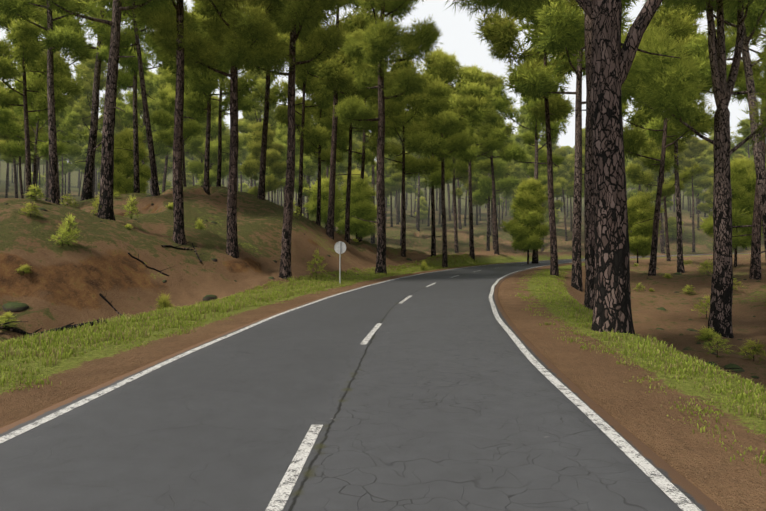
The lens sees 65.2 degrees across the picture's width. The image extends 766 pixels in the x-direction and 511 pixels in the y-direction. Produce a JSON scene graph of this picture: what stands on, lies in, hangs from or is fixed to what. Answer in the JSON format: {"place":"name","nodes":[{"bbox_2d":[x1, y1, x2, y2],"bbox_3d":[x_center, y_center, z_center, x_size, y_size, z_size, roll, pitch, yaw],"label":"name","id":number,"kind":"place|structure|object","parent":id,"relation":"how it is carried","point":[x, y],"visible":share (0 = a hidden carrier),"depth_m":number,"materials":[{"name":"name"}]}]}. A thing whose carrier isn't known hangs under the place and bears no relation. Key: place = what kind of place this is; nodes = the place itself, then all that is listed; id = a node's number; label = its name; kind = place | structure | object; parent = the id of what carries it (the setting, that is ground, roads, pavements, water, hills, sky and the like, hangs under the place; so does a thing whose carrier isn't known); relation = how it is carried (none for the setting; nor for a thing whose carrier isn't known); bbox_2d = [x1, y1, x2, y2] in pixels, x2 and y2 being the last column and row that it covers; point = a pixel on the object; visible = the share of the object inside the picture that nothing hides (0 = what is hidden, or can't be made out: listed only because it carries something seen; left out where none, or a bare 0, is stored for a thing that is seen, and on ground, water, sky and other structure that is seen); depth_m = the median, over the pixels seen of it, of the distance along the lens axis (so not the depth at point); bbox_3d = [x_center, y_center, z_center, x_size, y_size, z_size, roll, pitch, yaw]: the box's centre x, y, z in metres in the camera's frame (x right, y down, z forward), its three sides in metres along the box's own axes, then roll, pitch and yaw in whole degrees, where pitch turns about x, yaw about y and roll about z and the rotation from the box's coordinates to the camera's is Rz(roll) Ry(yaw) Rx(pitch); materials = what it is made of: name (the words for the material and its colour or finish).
{"place":"outdoors","nodes":[
{"label":"outdoors","id":0,"kind":"place"},
{"bbox_2d":[0,253,750,510],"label":"road asphalt","id":1,"kind":"structure","parent":0,"point":[443,393],"depth_m":5.62,"materials":[{"name":"asphalt"}]},
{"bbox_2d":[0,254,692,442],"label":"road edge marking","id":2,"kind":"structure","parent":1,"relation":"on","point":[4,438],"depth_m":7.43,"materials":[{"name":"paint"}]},
{"bbox_2d":[265,262,543,510],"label":"road centre dashes","id":3,"kind":"structure","parent":1,"relation":"on","point":[297,466],"depth_m":4.61,"materials":[{"name":"paint"}]},
{"bbox_2d":[489,255,700,510],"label":"road edge marking","id":4,"kind":"object","parent":1,"relation":"on","point":[647,469],"visible":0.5,"depth_m":5.42,"materials":[{"name":"paint"}]},
{"bbox_2d":[0,160,765,510],"bbox_3d":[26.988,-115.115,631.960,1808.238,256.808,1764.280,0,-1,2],"label":"ground","id":5,"kind":"structure","parent":0,"point":[58,286],"depth_m":22.32,"materials":[{"name":"soil"}]},
{"bbox_2d":[2,302,28,311],"bbox_3d":[-11.723,1.764,19.143,0.886,0.555,1.008,-3,-6,-1],"label":"boulder","id":6,"kind":"object","parent":5,"relation":"on","point":[13,307],"visible":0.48,"depth_m":18.81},
{"bbox_2d":[0,114,31,197],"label":"pine","id":7,"kind":"object","parent":5,"relation":"on","point":[6,158],"visible":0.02,"depth_m":87.35,"materials":[{"name":"green plant"}]},
{"bbox_2d":[0,86,45,198],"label":"pine","id":8,"kind":"object","parent":5,"relation":"on","point":[6,137],"visible":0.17,"depth_m":69.22,"materials":[{"name":"green plant"}]},
{"bbox_2d":[0,0,75,198],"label":"pine","id":9,"kind":"object","parent":5,"relation":"on","point":[25,35],"visible":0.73,"depth_m":50.54,"materials":[{"name":"green plant"}]},
{"bbox_2d":[0,60,88,198],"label":"pine","id":10,"kind":"object","parent":5,"relation":"on","point":[9,126],"visible":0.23,"depth_m":59.72,"materials":[{"name":"green plant"}]},
{"bbox_2d":[0,0,95,201],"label":"pine","id":11,"kind":"object","parent":5,"relation":"on","point":[70,76],"visible":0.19,"depth_m":56.06,"materials":[{"name":"green plant"}]},
{"bbox_2d":[0,0,108,204],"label":"pine","id":12,"kind":"object","parent":5,"relation":"on","point":[64,34],"visible":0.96,"depth_m":36.20,"materials":[{"name":"green plant"}]},
{"bbox_2d":[30,99,82,204],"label":"pine","id":13,"kind":"object","parent":5,"relation":"on","point":[70,120],"visible":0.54,"depth_m":78.00,"materials":[{"name":"green plant"}]},
{"bbox_2d":[19,320,106,338],"bbox_3d":[-7.656,1.941,13.312,2.877,0.991,1.188,0,-1,-14],"label":"fallen log","id":14,"kind":"object","parent":5,"relation":"on","point":[69,326],"visible":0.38,"depth_m":13.28,"materials":[{"name":"wood"}]},
{"bbox_2d":[58,154,75,198],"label":"pine","id":15,"kind":"object","parent":5,"relation":"on","point":[68,168],"visible":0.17,"depth_m":148.28,"materials":[{"name":"green plant"}]},
{"bbox_2d":[57,133,77,204],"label":"pine","id":16,"kind":"object","parent":5,"relation":"on","point":[64,163],"visible":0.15,"depth_m":126.22,"materials":[{"name":"green plant"}]},
{"bbox_2d":[55,212,80,245],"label":"pine sapling","id":17,"kind":"object","parent":5,"relation":"on","point":[72,231],"visible":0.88,"depth_m":22.15,"materials":[{"name":"green plant"}]},
{"bbox_2d":[74,126,101,172],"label":"pine","id":18,"kind":"object","parent":5,"relation":"on","point":[82,157],"visible":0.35,"depth_m":114.12,"materials":[{"name":"green plant"}]},
{"bbox_2d":[62,56,124,196],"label":"pine","id":19,"kind":"object","parent":5,"relation":"on","point":[85,72],"visible":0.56,"depth_m":89.50,"materials":[{"name":"green plant"}]},
{"bbox_2d":[41,2,146,200],"bbox_3d":[-22.018,-16.325,45.225,9.728,26.051,8.826,4,-5,-15],"label":"pine","id":20,"kind":"object","parent":5,"relation":"on","point":[87,187],"visible":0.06,"depth_m":44.90,"materials":[{"name":"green plant"}]},
{"bbox_2d":[39,0,177,220],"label":"pine","id":21,"kind":"object","parent":5,"relation":"on","point":[106,178],"visible":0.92,"depth_m":27.18,"materials":[{"name":"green plant"}]},
{"bbox_2d":[96,103,149,178],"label":"pine","id":22,"kind":"object","parent":5,"relation":"on","point":[120,127],"visible":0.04,"depth_m":92.88,"materials":[{"name":"green plant"}]},
{"bbox_2d":[82,12,167,192],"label":"pine","id":23,"kind":"object","parent":5,"relation":"on","point":[128,77],"visible":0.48,"depth_m":45.85,"materials":[{"name":"green plant"}]},
{"bbox_2d":[94,0,159,196],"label":"pine","id":24,"kind":"object","parent":5,"relation":"on","point":[128,39],"visible":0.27,"depth_m":39.47,"materials":[{"name":"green plant"}]},
{"bbox_2d":[97,127,157,194],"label":"young pine","id":25,"kind":"object","parent":5,"relation":"on","point":[123,164],"visible":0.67,"depth_m":54.58,"materials":[{"name":"green plant"}]},
{"bbox_2d":[122,195,139,218],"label":"pine sapling","id":26,"kind":"object","parent":5,"relation":"on","point":[133,211],"visible":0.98,"depth_m":30.17,"materials":[{"name":"green plant"}]},
{"bbox_2d":[115,71,173,191],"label":"pine","id":27,"kind":"object","parent":5,"relation":"on","point":[127,114],"visible":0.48,"depth_m":81.15,"materials":[{"name":"green plant"}]},
{"bbox_2d":[146,147,172,183],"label":"pine","id":28,"kind":"object","parent":5,"relation":"on","point":[160,162],"visible":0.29,"depth_m":126.39,"materials":[{"name":"green plant"}]},
{"bbox_2d":[127,0,197,244],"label":"pine","id":29,"kind":"object","parent":5,"relation":"on","point":[180,10],"visible":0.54,"depth_m":27.98,"materials":[{"name":"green plant"}]},
{"bbox_2d":[139,66,185,192],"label":"pine","id":30,"kind":"object","parent":5,"relation":"on","point":[159,70],"visible":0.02,"depth_m":91.33,"materials":[{"name":"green plant"}]},
{"bbox_2d":[153,292,174,310],"bbox_3d":[-6.936,1.636,19.035,0.750,1.064,0.772,0,-1,17],"label":"shrub","id":31,"kind":"object","parent":5,"relation":"on","point":[163,302],"visible":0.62,"depth_m":18.97,"materials":[{"name":"green plant"}]},
{"bbox_2d":[146,67,202,155],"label":"pine","id":32,"kind":"object","parent":5,"relation":"on","point":[158,81],"visible":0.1,"depth_m":78.11,"materials":[{"name":"green plant"}]},
{"bbox_2d":[149,67,216,186],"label":"pine","id":33,"kind":"object","parent":5,"relation":"on","point":[192,127],"visible":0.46,"depth_m":61.17,"materials":[{"name":"green plant"}]},
{"bbox_2d":[156,0,261,194],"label":"pine","id":34,"kind":"object","parent":5,"relation":"on","point":[204,86],"visible":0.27,"depth_m":44.34,"materials":[{"name":"green plant"}]},
{"bbox_2d":[184,95,243,186],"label":"pine","id":35,"kind":"object","parent":5,"relation":"on","point":[197,167],"visible":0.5,"depth_m":77.78,"materials":[{"name":"green plant"}]},
{"bbox_2d":[141,0,290,258],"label":"pine","id":36,"kind":"object","parent":5,"relation":"on","point":[198,53],"visible":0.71,"depth_m":28.50,"materials":[{"name":"green plant"}]},
{"bbox_2d":[184,65,260,186],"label":"pine","id":37,"kind":"object","parent":5,"relation":"on","point":[246,105],"visible":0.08,"depth_m":52.08,"materials":[{"name":"green plant"}]},
{"bbox_2d":[238,122,286,195],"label":"pine","id":38,"kind":"object","parent":5,"relation":"on","point":[251,165],"visible":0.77,"depth_m":73.11,"materials":[{"name":"green plant"}]},
{"bbox_2d":[238,67,287,151],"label":"pine","id":39,"kind":"object","parent":5,"relation":"on","point":[257,113],"visible":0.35,"depth_m":87.43,"materials":[{"name":"green plant"}]},
{"bbox_2d":[257,20,286,199],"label":"pine","id":40,"kind":"object","parent":5,"relation":"on","point":[261,189],"visible":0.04,"depth_m":47.28,"materials":[{"name":"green plant"}]},
{"bbox_2d":[215,0,347,278],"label":"pine","id":41,"kind":"object","parent":5,"relation":"on","point":[298,18],"visible":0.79,"depth_m":28.91,"materials":[{"name":"green plant"}]},
{"bbox_2d":[266,120,312,191],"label":"pine","id":42,"kind":"object","parent":5,"relation":"on","point":[281,133],"visible":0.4,"depth_m":81.17,"materials":[{"name":"green plant"}]},
{"bbox_2d":[251,13,353,215],"bbox_3d":[-6.408,-11.127,46.938,8.524,17.580,6.731,2,1,-8],"label":"pine","id":43,"kind":"object","parent":5,"relation":"on","point":[283,98],"visible":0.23,"depth_m":46.68,"materials":[{"name":"green plant"}]},
{"bbox_2d":[295,152,329,218],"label":"pine","id":44,"kind":"object","parent":5,"relation":"on","point":[309,172],"visible":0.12,"depth_m":89.13,"materials":[{"name":"green plant"}]},
{"bbox_2d":[306,249,326,279],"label":"pine sapling","id":45,"kind":"object","parent":5,"relation":"on","point":[315,260],"visible":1,"depth_m":29.94,"materials":[{"name":"green plant"}]},
{"bbox_2d":[273,53,360,225],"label":"pine","id":46,"kind":"object","parent":5,"relation":"on","point":[317,138],"visible":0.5,"depth_m":48.53,"materials":[{"name":"green plant"}]},
{"bbox_2d":[302,177,344,227],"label":"young pine","id":47,"kind":"object","parent":5,"relation":"on","point":[311,206],"visible":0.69,"depth_m":59.13,"materials":[{"name":"green plant"}]},
{"bbox_2d":[279,0,379,239],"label":"pine","id":48,"kind":"object","parent":5,"relation":"on","point":[333,75],"visible":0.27,"depth_m":43.53,"materials":[{"name":"green plant"}]},
{"bbox_2d":[317,139,352,230],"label":"pine","id":49,"kind":"object","parent":5,"relation":"on","point":[340,167],"visible":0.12,"depth_m":92.44,"materials":[{"name":"green plant"}]},
{"bbox_2d":[334,241,345,282],"bbox_3d":[-2.054,0.378,28.616,0.600,2.130,0.082,0,-1,13],"label":"round road sign","id":50,"kind":"object","parent":5,"relation":"on","point":[339,247],"visible":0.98,"depth_m":28.60,"materials":[{"name":"metal"}]},
{"bbox_2d":[315,18,394,243],"bbox_3d":[-2.381,-10.047,50.693,7.827,20.790,7.040,0,-1,35],"label":"pine","id":51,"kind":"object","parent":5,"relation":"on","point":[347,204],"visible":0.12,"depth_m":49.97,"materials":[{"name":"green plant"}]},
{"bbox_2d":[334,178,376,239],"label":"young pine","id":52,"kind":"object","parent":5,"relation":"on","point":[361,207],"visible":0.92,"depth_m":53.24,"materials":[{"name":"green plant"}]},
{"bbox_2d":[345,133,367,173],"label":"pine","id":53,"kind":"object","parent":5,"relation":"on","point":[356,145],"visible":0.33,"depth_m":121.69,"materials":[{"name":"green plant"}]},
{"bbox_2d":[315,87,400,242],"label":"pine","id":54,"kind":"object","parent":5,"relation":"on","point":[362,156],"visible":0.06,"depth_m":57.43,"materials":[{"name":"green plant"}]},
{"bbox_2d":[336,168,385,237],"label":"young pine","id":55,"kind":"object","parent":5,"relation":"on","point":[357,171],"visible":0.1,"depth_m":75.89,"materials":[{"name":"green plant"}]},
{"bbox_2d":[348,100,402,243],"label":"pine","id":56,"kind":"object","parent":5,"relation":"on","point":[374,184],"visible":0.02,"depth_m":87.10,"materials":[{"name":"green plant"}]},
{"bbox_2d":[365,147,397,222],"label":"pine","id":57,"kind":"object","parent":5,"relation":"on","point":[388,183],"visible":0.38,"depth_m":104.49,"materials":[{"name":"green plant"}]},
{"bbox_2d":[332,0,444,273],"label":"pine","id":58,"kind":"object","parent":5,"relation":"on","point":[373,46],"visible":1,"depth_m":37.50,"materials":[{"name":"green plant"}]},
{"bbox_2d":[385,157,407,226],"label":"pine","id":59,"kind":"object","parent":5,"relation":"on","point":[389,190],"visible":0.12,"depth_m":122.98,"materials":[{"name":"green plant"}]},
{"bbox_2d":[385,132,411,245],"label":"pine","id":60,"kind":"object","parent":5,"relation":"on","point":[395,176],"visible":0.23,"depth_m":96.06,"materials":[{"name":"green plant"}]},
{"bbox_2d":[361,54,440,256],"bbox_3d":[1.823,-8.281,52.322,8.867,18.286,7.002,-1,-3,43],"label":"pine","id":61,"kind":"object","parent":5,"relation":"on","point":[397,115],"visible":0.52,"depth_m":51.46,"materials":[{"name":"green plant"}]},
{"bbox_2d":[405,151,430,227],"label":"pine","id":62,"kind":"object","parent":5,"relation":"on","point":[409,188],"visible":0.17,"depth_m":135.69,"materials":[{"name":"green plant"}]},
{"bbox_2d":[409,152,428,230],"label":"pine","id":63,"kind":"object","parent":5,"relation":"on","point":[418,211],"depth_m":116.03,"materials":[{"name":"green plant"}]},
{"bbox_2d":[414,197,427,223],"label":"young pine","id":64,"kind":"object","parent":5,"relation":"on","point":[423,210],"visible":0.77,"depth_m":151.13,"materials":[{"name":"green plant"}]},
{"bbox_2d":[396,67,472,256],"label":"pine","id":65,"kind":"object","parent":5,"relation":"on","point":[434,178],"visible":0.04,"depth_m":54.38,"materials":[{"name":"green plant"}]},
{"bbox_2d":[402,46,487,267],"bbox_3d":[4.769,-7.697,49.366,6.704,19.203,6.590,0,-1,-35],"label":"pine","id":66,"kind":"object","parent":5,"relation":"on","point":[442,67],"visible":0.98,"depth_m":48.18,"materials":[{"name":"green plant"}]},
{"bbox_2d":[427,90,478,252],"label":"pine","id":67,"kind":"object","parent":5,"relation":"on","point":[457,175],"depth_m":75.70,"materials":[{"name":"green plant"}]},
{"bbox_2d":[449,175,485,245],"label":"pine","id":68,"kind":"object","parent":5,"relation":"on","point":[459,192],"visible":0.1,"depth_m":100.06,"materials":[{"name":"green plant"}]},
{"bbox_2d":[448,65,508,260],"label":"pine","id":69,"kind":"object","parent":5,"relation":"on","point":[491,134],"visible":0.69,"depth_m":61.51,"materials":[{"name":"green plant"}]},
{"bbox_2d":[463,165,514,249],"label":"pine","id":70,"kind":"object","parent":5,"relation":"on","point":[474,186],"visible":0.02,"depth_m":95.83,"materials":[{"name":"green plant"}]},
{"bbox_2d":[466,122,519,250],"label":"pine","id":71,"kind":"object","parent":5,"relation":"on","point":[483,194],"visible":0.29,"depth_m":82.01,"materials":[{"name":"green plant"}]},
{"bbox_2d":[472,70,516,254],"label":"pine","id":72,"kind":"object","parent":5,"relation":"on","point":[485,164],"visible":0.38,"depth_m":69.43,"materials":[{"name":"green plant"}]},
{"bbox_2d":[503,159,526,214],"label":"pine","id":73,"kind":"object","parent":5,"relation":"on","point":[518,173],"visible":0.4,"depth_m":112.23,"materials":[{"name":"green plant"}]},
{"bbox_2d":[471,0,584,276],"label":"pine","id":74,"kind":"object","parent":5,"relation":"on","point":[500,33],"visible":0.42,"depth_m":36.37,"materials":[{"name":"green plant"}]},
{"bbox_2d":[499,178,559,263],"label":"young pine","id":75,"kind":"object","parent":5,"relation":"on","point":[529,198],"visible":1,"depth_m":56.30,"materials":[{"name":"green plant"}]},
{"bbox_2d":[486,46,574,262],"bbox_3d":[14.935,-9.812,60.088,8.578,22.971,7.782,1,-3,12],"label":"pine","id":76,"kind":"object","parent":5,"relation":"on","point":[503,103],"visible":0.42,"depth_m":60.05,"materials":[{"name":"green plant"}]},
{"bbox_2d":[511,104,558,177],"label":"pine","id":77,"kind":"object","parent":5,"relation":"on","point":[520,129],"visible":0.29,"depth_m":123.13,"materials":[{"name":"green plant"}]},
{"bbox_2d":[518,142,557,192],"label":"pine","id":78,"kind":"object","parent":5,"relation":"on","point":[529,167],"visible":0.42,"depth_m":85.72,"materials":[{"name":"green plant"}]},
{"bbox_2d":[524,147,567,250],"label":"pine","id":79,"kind":"object","parent":5,"relation":"on","point":[560,183],"visible":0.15,"depth_m":108.23,"materials":[{"name":"green plant"}]},
{"bbox_2d":[445,0,679,333],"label":"pine","id":80,"kind":"object","parent":5,"relation":"on","point":[611,61],"visible":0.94,"depth_m":12.07,"materials":[{"name":"brown plant"}]},
{"bbox_2d":[553,148,574,240],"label":"pine","id":81,"kind":"object","parent":5,"relation":"on","point":[564,166],"visible":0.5,"depth_m":122.94,"materials":[{"name":"green plant"}]},
{"bbox_2d":[564,154,574,230],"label":"pine","id":82,"kind":"object","parent":5,"relation":"on","point":[568,157],"visible":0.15,"depth_m":137.87,"materials":[{"name":"green plant"}]},
{"bbox_2d":[507,0,639,291],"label":"pine","id":83,"kind":"object","parent":5,"relation":"on","point":[562,31],"visible":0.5,"depth_m":32.49,"materials":[{"name":"green plant"}]},
{"bbox_2d":[565,133,584,192],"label":"pine","id":84,"kind":"object","parent":5,"relation":"on","point":[571,183],"visible":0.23,"depth_m":105.94,"materials":[{"name":"green plant"}]},
{"bbox_2d":[573,0,594,309],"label":"pine","id":85,"kind":"object","parent":5,"relation":"on","point":[589,239],"visible":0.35,"depth_m":20.07,"materials":[{"name":"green plant"}]},
{"bbox_2d":[582,35,662,134],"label":"pine","id":86,"kind":"object","parent":5,"relation":"on","point":[649,117],"depth_m":52.82,"materials":[{"name":"green plant"}]},
{"bbox_2d":[627,193,665,262],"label":"young pine","id":87,"kind":"object","parent":5,"relation":"on","point":[640,209],"visible":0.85,"depth_m":58.51,"materials":[{"name":"green plant"}]},
{"bbox_2d":[632,126,686,253],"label":"pine","id":88,"kind":"object","parent":5,"relation":"on","point":[660,217],"visible":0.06,"depth_m":111.08,"materials":[{"name":"green plant"}]},
{"bbox_2d":[649,176,673,246],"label":"pine","id":89,"kind":"object","parent":5,"relation":"on","point":[668,198],"visible":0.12,"depth_m":127.68,"materials":[{"name":"green plant"}]},
{"bbox_2d":[625,120,702,260],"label":"pine","id":90,"kind":"object","parent":5,"relation":"on","point":[635,174],"visible":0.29,"depth_m":68.06,"materials":[{"name":"green plant"}]},
{"bbox_2d":[622,3,726,275],"bbox_3d":[18.334,-7.431,39.665,7.425,19.393,9.404,4,-2,39],"label":"pine","id":91,"kind":"object","parent":5,"relation":"on","point":[684,25],"visible":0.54,"depth_m":39.35,"materials":[{"name":"green plant"}]},
{"bbox_2d":[664,216,684,238],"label":"young pine","id":92,"kind":"object","parent":5,"relation":"on","point":[672,229],"visible":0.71,"depth_m":130.39,"materials":[{"name":"green plant"}]},
{"bbox_2d":[632,30,733,272],"bbox_3d":[22.467,-8.269,45.460,8.111,20.934,6.860,0,-1,-8],"label":"pine","id":93,"kind":"object","parent":5,"relation":"on","point":[657,125],"depth_m":45.35,"materials":[{"name":"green plant"}]},
{"bbox_2d":[621,0,765,337],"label":"pine","id":94,"kind":"object","parent":5,"relation":"on","point":[665,84],"visible":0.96,"depth_m":22.30,"materials":[{"name":"green plant"}]},
{"bbox_2d":[678,135,712,252],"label":"pine","id":95,"kind":"object","parent":5,"relation":"on","point":[696,148],"visible":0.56,"depth_m":119.70,"materials":[{"name":"green plant"}]},
{"bbox_2d":[683,150,713,229],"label":"pine","id":96,"kind":"object","parent":5,"relation":"on","point":[697,191],"visible":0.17,"depth_m":141.26,"materials":[{"name":"green plant"}]},
{"bbox_2d":[697,177,713,244],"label":"pine","id":97,"kind":"object","parent":5,"relation":"on","point":[708,198],"visible":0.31,"depth_m":127.31,"materials":[{"name":"green plant"}]},
{"bbox_2d":[695,326,721,342],"bbox_3d":[11.553,2.828,21.257,0.992,0.711,0.964,0,-1,25],"label":"shrub","id":98,"kind":"object","parent":5,"relation":"on","point":[707,334],"visible":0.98,"depth_m":21.23,"materials":[{"name":"green plant"}]},
{"bbox_2d":[672,0,765,258],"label":"pine","id":99,"kind":"object","parent":5,"relation":"on","point":[746,84],"visible":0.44,"depth_m":29.87,"materials":[{"name":"green plant"}]},
{"bbox_2d":[703,333,735,357],"bbox_3d":[10.221,2.747,18.317,0.975,0.766,1.012,0,-1,-10],"label":"shrub","id":100,"kind":"object","parent":5,"relation":"on","point":[718,343],"visible":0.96,"depth_m":18.27,"materials":[{"name":"green plant"}]},
{"bbox_2d":[698,154,763,266],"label":"young pine","id":101,"kind":"object","parent":5,"relation":"on","point":[743,178],"visible":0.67,"depth_m":50.29,"materials":[{"name":"green plant"}]},
{"bbox_2d":[704,15,765,279],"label":"pine","id":102,"kind":"object","parent":5,"relation":"on","point":[755,267],"visible":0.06,"depth_m":37.27,"materials":[{"name":"green plant"}]},
{"bbox_2d":[732,118,753,161],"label":"pine","id":103,"kind":"object","parent":5,"relation":"on","point":[748,154],"visible":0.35,"depth_m":145.74,"materials":[{"name":"green plant"}]},
{"bbox_2d":[737,339,765,362],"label":"shrub","id":104,"kind":"object","parent":5,"relation":"on","point":[753,352],"visible":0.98,"depth_m":17.62,"materials":[{"name":"green plant"}]},
{"bbox_2d":[0,253,765,475],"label":"verge grass","id":105,"kind":"structure","parent":0,"point":[175,316],"depth_m":11.72,"materials":[{"name":"plant"}]},
{"bbox_2d":[0,0,765,164],"label":"sky","id":106,"kind":"structure","parent":0,"point":[456,28],"materials":[{"name":"white"}]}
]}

